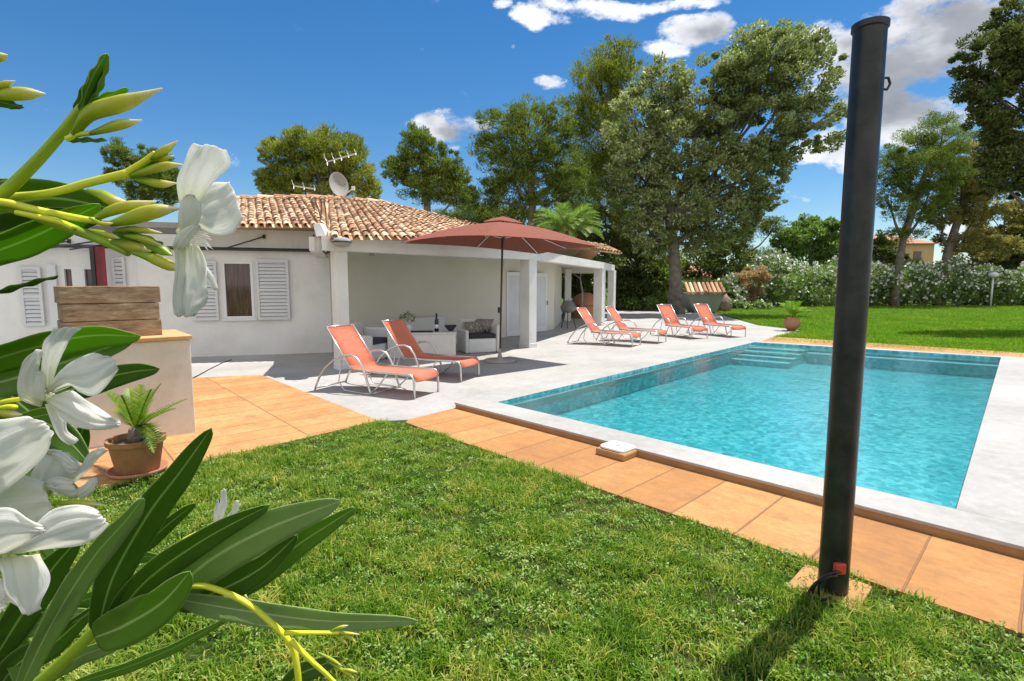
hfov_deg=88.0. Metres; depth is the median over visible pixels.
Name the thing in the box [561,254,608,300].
garden bush
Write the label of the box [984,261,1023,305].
oleander bush
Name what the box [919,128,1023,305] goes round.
pine tree
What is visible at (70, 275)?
window
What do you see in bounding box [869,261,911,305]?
oleander bush
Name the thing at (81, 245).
retractable awning
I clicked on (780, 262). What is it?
oleander bush
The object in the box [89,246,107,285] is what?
awning post
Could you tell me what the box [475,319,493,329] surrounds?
pillow
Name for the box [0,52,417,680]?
white oleander
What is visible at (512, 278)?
door
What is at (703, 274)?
distant house
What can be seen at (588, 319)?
sun lounger
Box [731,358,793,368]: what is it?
pool step
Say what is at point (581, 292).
bare tree
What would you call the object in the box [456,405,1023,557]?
pool kerb
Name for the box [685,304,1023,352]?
lawn grass
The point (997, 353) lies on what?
path
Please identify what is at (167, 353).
stucco pillar
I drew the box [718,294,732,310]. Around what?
boulder
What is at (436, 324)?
wine bottle
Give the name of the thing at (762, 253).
garden bush
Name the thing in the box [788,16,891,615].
metal post
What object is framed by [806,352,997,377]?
pool bench
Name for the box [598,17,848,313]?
oak tree
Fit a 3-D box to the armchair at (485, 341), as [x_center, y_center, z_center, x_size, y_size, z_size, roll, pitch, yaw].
[-0.873,-0.132,13.553,0.910,0.810,0.870,-2,6,-22]
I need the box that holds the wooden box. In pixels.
[53,286,161,335]
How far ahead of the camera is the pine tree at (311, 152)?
22.85 m
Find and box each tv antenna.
[291,180,314,194]
[324,149,355,194]
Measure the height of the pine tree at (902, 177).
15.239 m
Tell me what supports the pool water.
in the pool basin
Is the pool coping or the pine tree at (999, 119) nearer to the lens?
the pool coping
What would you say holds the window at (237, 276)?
in the house at (266, 302)
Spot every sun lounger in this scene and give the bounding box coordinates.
[314,324,438,399]
[371,319,479,382]
[567,307,640,346]
[596,306,666,343]
[650,304,707,338]
[686,304,745,337]
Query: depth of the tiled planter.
32.29 m
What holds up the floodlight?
attached to the house at (266, 302)
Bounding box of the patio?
[73,375,376,489]
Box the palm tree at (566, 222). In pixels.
[533,201,603,317]
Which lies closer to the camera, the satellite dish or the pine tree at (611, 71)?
the satellite dish
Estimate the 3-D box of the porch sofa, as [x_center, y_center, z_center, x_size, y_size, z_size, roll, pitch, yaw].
[-2.418,-0.249,14.563,1.700,0.750,0.800,-5,8,-41]
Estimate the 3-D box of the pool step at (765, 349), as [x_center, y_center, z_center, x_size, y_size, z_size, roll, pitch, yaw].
[7.212,0.369,14.390,1.394,0.337,0.528,5,8,37]
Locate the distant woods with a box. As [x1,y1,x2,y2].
[562,262,1022,290]
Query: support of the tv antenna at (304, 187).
attached to the house at (266, 302)
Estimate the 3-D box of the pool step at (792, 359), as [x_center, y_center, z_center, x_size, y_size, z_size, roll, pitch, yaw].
[6.608,0.499,13.740,1.385,0.199,0.419,5,8,37]
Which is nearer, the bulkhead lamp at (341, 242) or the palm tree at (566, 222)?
the bulkhead lamp at (341, 242)
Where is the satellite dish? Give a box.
[329,172,354,196]
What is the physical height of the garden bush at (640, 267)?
4.610 m
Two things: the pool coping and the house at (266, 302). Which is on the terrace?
the house at (266, 302)
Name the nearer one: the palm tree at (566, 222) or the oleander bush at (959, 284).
the palm tree at (566, 222)
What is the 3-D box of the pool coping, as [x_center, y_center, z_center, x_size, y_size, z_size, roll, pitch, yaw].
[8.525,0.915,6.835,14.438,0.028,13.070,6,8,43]
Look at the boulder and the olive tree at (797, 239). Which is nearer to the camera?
the boulder
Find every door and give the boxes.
[506,272,519,336]
[536,273,547,331]
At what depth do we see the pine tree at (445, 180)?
28.68 m
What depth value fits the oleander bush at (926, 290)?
42.28 m
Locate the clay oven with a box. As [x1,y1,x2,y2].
[571,293,592,317]
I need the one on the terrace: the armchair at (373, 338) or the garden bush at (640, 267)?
the armchair at (373, 338)
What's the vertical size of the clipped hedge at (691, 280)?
2.995 m
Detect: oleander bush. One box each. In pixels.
[716,272,749,302]
[743,248,808,306]
[776,260,836,306]
[816,255,879,305]
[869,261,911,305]
[877,260,951,305]
[915,256,989,305]
[958,263,1018,305]
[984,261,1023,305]
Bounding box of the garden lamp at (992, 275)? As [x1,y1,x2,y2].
[988,272,998,306]
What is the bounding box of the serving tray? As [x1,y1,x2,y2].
[411,330,432,332]
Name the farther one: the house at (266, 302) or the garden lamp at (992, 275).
the garden lamp at (992, 275)
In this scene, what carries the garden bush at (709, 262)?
on the ground at (710, 601)
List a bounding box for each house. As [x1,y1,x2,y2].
[0,194,621,369]
[683,266,715,282]
[818,235,938,282]
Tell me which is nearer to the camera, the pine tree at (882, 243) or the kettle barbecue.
the kettle barbecue
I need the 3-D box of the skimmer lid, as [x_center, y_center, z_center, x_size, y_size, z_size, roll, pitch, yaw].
[1.059,1.097,5.302,0.300,0.102,0.340,-6,8,-44]
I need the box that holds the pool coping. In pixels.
[455,341,1023,550]
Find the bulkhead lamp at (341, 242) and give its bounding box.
[331,237,351,246]
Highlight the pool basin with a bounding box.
[500,342,1000,508]
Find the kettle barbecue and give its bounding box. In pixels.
[560,299,575,328]
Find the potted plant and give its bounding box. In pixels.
[399,311,415,330]
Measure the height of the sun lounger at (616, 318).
1.038 m
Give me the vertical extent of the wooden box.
0.552 m
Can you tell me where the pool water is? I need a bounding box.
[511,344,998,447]
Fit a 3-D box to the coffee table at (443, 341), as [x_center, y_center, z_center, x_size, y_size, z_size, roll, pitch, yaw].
[-2.146,0.069,12.685,1.595,0.590,0.940,-1,6,-9]
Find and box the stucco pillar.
[74,329,195,448]
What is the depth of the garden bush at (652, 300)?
34.68 m
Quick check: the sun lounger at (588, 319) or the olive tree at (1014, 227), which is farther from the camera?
the olive tree at (1014, 227)
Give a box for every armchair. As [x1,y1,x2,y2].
[349,322,387,360]
[457,318,499,353]
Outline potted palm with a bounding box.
[778,300,810,330]
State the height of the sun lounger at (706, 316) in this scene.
1.038 m
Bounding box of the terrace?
[191,310,795,421]
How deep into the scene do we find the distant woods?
84.14 m
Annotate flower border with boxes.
[731,299,774,308]
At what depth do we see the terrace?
11.20 m
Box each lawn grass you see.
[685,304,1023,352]
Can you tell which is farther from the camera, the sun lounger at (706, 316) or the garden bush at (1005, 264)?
the garden bush at (1005, 264)
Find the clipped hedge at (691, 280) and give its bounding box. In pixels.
[605,276,733,298]
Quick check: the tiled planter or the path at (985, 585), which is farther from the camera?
the tiled planter
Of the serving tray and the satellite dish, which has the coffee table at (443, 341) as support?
the serving tray
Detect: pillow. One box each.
[463,321,483,332]
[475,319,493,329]
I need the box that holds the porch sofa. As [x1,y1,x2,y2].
[390,316,456,343]
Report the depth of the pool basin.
8.19 m
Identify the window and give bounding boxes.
[17,257,126,326]
[193,259,290,320]
[913,251,921,258]
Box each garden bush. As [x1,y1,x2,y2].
[432,201,509,223]
[480,202,626,279]
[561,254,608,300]
[600,242,668,308]
[619,264,689,310]
[679,230,765,282]
[724,245,801,285]
[893,251,1023,302]
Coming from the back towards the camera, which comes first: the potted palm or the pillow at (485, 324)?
the potted palm
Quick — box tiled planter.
[683,282,725,312]
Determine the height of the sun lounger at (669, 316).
1.038 m
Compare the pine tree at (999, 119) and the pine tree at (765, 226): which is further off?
the pine tree at (765, 226)
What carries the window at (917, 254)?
in the distant house at (917, 248)
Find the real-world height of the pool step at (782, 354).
0.268 m
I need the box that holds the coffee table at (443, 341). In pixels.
[386,329,456,358]
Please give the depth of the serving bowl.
12.56 m
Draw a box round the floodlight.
[313,223,329,253]
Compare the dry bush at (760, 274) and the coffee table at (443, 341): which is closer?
the coffee table at (443, 341)
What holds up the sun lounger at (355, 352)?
on the terrace
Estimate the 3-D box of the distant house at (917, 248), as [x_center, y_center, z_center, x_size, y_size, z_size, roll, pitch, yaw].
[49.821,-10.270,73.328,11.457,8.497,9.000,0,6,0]
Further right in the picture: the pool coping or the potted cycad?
the pool coping
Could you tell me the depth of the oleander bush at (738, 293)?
39.39 m
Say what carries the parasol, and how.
on the terrace
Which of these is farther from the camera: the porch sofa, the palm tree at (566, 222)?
the palm tree at (566, 222)
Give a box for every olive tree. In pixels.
[769,213,839,303]
[941,191,1023,298]
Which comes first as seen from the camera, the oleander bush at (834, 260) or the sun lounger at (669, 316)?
the sun lounger at (669, 316)
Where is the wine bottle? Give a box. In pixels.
[434,313,438,331]
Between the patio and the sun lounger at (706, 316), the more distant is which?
the sun lounger at (706, 316)
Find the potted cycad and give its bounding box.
[104,384,185,479]
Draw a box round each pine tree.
[99,135,179,221]
[251,121,383,199]
[379,121,479,214]
[464,93,605,226]
[550,33,687,308]
[717,196,793,286]
[872,229,924,302]
[876,109,981,306]
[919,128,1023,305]
[946,0,1023,207]
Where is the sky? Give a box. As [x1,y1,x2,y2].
[0,0,1023,285]
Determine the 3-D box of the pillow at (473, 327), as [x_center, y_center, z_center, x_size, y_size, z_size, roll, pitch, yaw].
[-0.979,-0.341,13.581,0.500,0.277,0.254,-4,7,-33]
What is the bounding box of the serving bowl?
[444,325,456,330]
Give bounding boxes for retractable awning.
[50,235,328,251]
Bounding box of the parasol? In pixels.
[400,216,599,363]
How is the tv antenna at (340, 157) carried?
on the house at (266, 302)
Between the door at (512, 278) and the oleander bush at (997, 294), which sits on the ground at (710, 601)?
the oleander bush at (997, 294)
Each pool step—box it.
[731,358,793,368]
[737,354,798,366]
[743,350,802,364]
[749,346,808,363]
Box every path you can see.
[406,408,1023,637]
[763,337,1023,356]
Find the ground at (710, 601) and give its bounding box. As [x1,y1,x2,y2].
[0,289,1023,680]
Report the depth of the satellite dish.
16.76 m
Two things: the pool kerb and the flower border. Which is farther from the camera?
the flower border
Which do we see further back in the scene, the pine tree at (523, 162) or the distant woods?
the distant woods
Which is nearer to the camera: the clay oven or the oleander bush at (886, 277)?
the clay oven
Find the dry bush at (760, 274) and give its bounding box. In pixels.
[734,264,771,302]
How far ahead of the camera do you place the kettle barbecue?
20.50 m
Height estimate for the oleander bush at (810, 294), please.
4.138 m
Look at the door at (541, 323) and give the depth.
19.12 m
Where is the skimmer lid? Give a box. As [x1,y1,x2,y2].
[596,441,637,460]
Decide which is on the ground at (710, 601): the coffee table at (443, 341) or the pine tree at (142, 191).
the pine tree at (142, 191)
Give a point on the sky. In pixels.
(231, 75)
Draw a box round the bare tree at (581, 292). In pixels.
[574,273,582,318]
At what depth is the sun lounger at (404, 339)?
9.95 m

